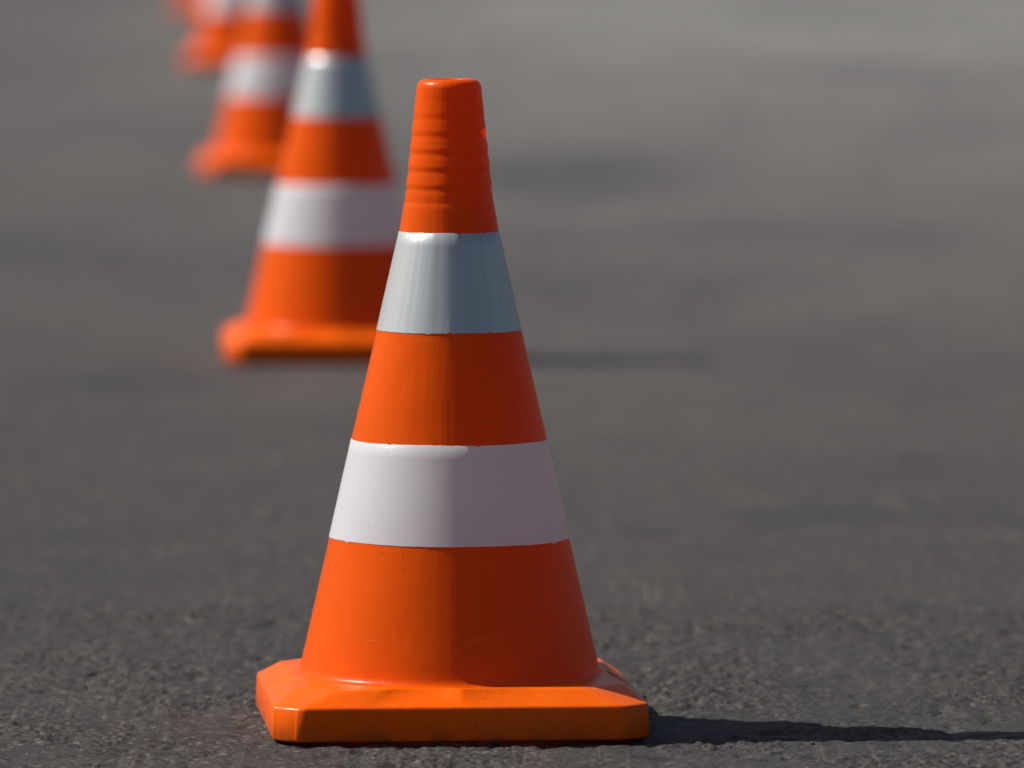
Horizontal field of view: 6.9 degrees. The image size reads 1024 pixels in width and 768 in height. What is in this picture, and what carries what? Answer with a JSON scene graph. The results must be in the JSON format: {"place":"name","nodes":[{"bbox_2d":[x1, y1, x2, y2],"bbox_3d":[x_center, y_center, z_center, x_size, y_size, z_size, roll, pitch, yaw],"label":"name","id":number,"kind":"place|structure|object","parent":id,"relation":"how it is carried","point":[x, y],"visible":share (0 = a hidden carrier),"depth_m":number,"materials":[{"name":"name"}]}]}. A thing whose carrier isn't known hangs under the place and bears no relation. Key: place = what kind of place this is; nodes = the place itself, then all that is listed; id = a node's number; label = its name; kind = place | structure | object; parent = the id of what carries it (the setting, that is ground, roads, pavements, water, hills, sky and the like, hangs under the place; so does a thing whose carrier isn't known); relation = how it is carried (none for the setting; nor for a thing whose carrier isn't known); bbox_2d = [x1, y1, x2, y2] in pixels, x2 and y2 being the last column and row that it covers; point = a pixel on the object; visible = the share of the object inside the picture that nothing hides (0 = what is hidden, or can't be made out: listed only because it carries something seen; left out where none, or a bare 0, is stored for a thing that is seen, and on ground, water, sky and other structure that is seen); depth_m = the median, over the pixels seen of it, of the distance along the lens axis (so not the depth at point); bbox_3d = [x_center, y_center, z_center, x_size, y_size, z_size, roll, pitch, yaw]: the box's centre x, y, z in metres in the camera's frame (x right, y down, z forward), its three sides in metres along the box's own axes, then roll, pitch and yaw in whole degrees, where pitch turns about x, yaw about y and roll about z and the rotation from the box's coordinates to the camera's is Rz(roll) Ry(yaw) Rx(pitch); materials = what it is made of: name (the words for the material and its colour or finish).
{"place":"outdoors","nodes":[
{"label":"outdoors","id":0,"kind":"place"},
{"bbox_2d":[0,0,1023,767],"bbox_3d":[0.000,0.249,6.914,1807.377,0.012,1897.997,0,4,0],"label":"asphalt ground","id":1,"kind":"structure","parent":0,"point":[764,258],"depth_m":10.46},
{"bbox_2d":[171,0,204,13],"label":"traffic cone","id":2,"kind":"object","parent":1,"relation":"on","point":[189,7],"visible":0.45,"depth_m":26.85,"materials":[{"name":"orange plastic"}]},
{"bbox_2d":[183,0,248,68],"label":"traffic cone","id":3,"kind":"object","parent":1,"relation":"on","point":[219,34],"visible":0.48,"depth_m":21.79,"materials":[{"name":"orange plastic"}]},
{"bbox_2d":[197,0,310,175],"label":"traffic cone","id":4,"kind":"object","parent":1,"relation":"on","point":[264,84],"visible":0.69,"depth_m":15.87,"materials":[{"name":"orange plastic"}]},
{"bbox_2d":[222,0,402,362],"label":"traffic cone","id":5,"kind":"object","parent":1,"relation":"on","point":[330,240],"visible":0.93,"depth_m":10.78,"materials":[{"name":"orange plastic"}]},
{"bbox_2d":[256,78,649,742],"bbox_3d":[-0.049,0.013,6.617,0.290,0.500,0.290,0,4,-5],"label":"traffic cone","id":6,"kind":"object","parent":1,"relation":"on","point":[448,604],"visible":1,"depth_m":6.55,"materials":[{"name":"orange plastic"}]}
]}

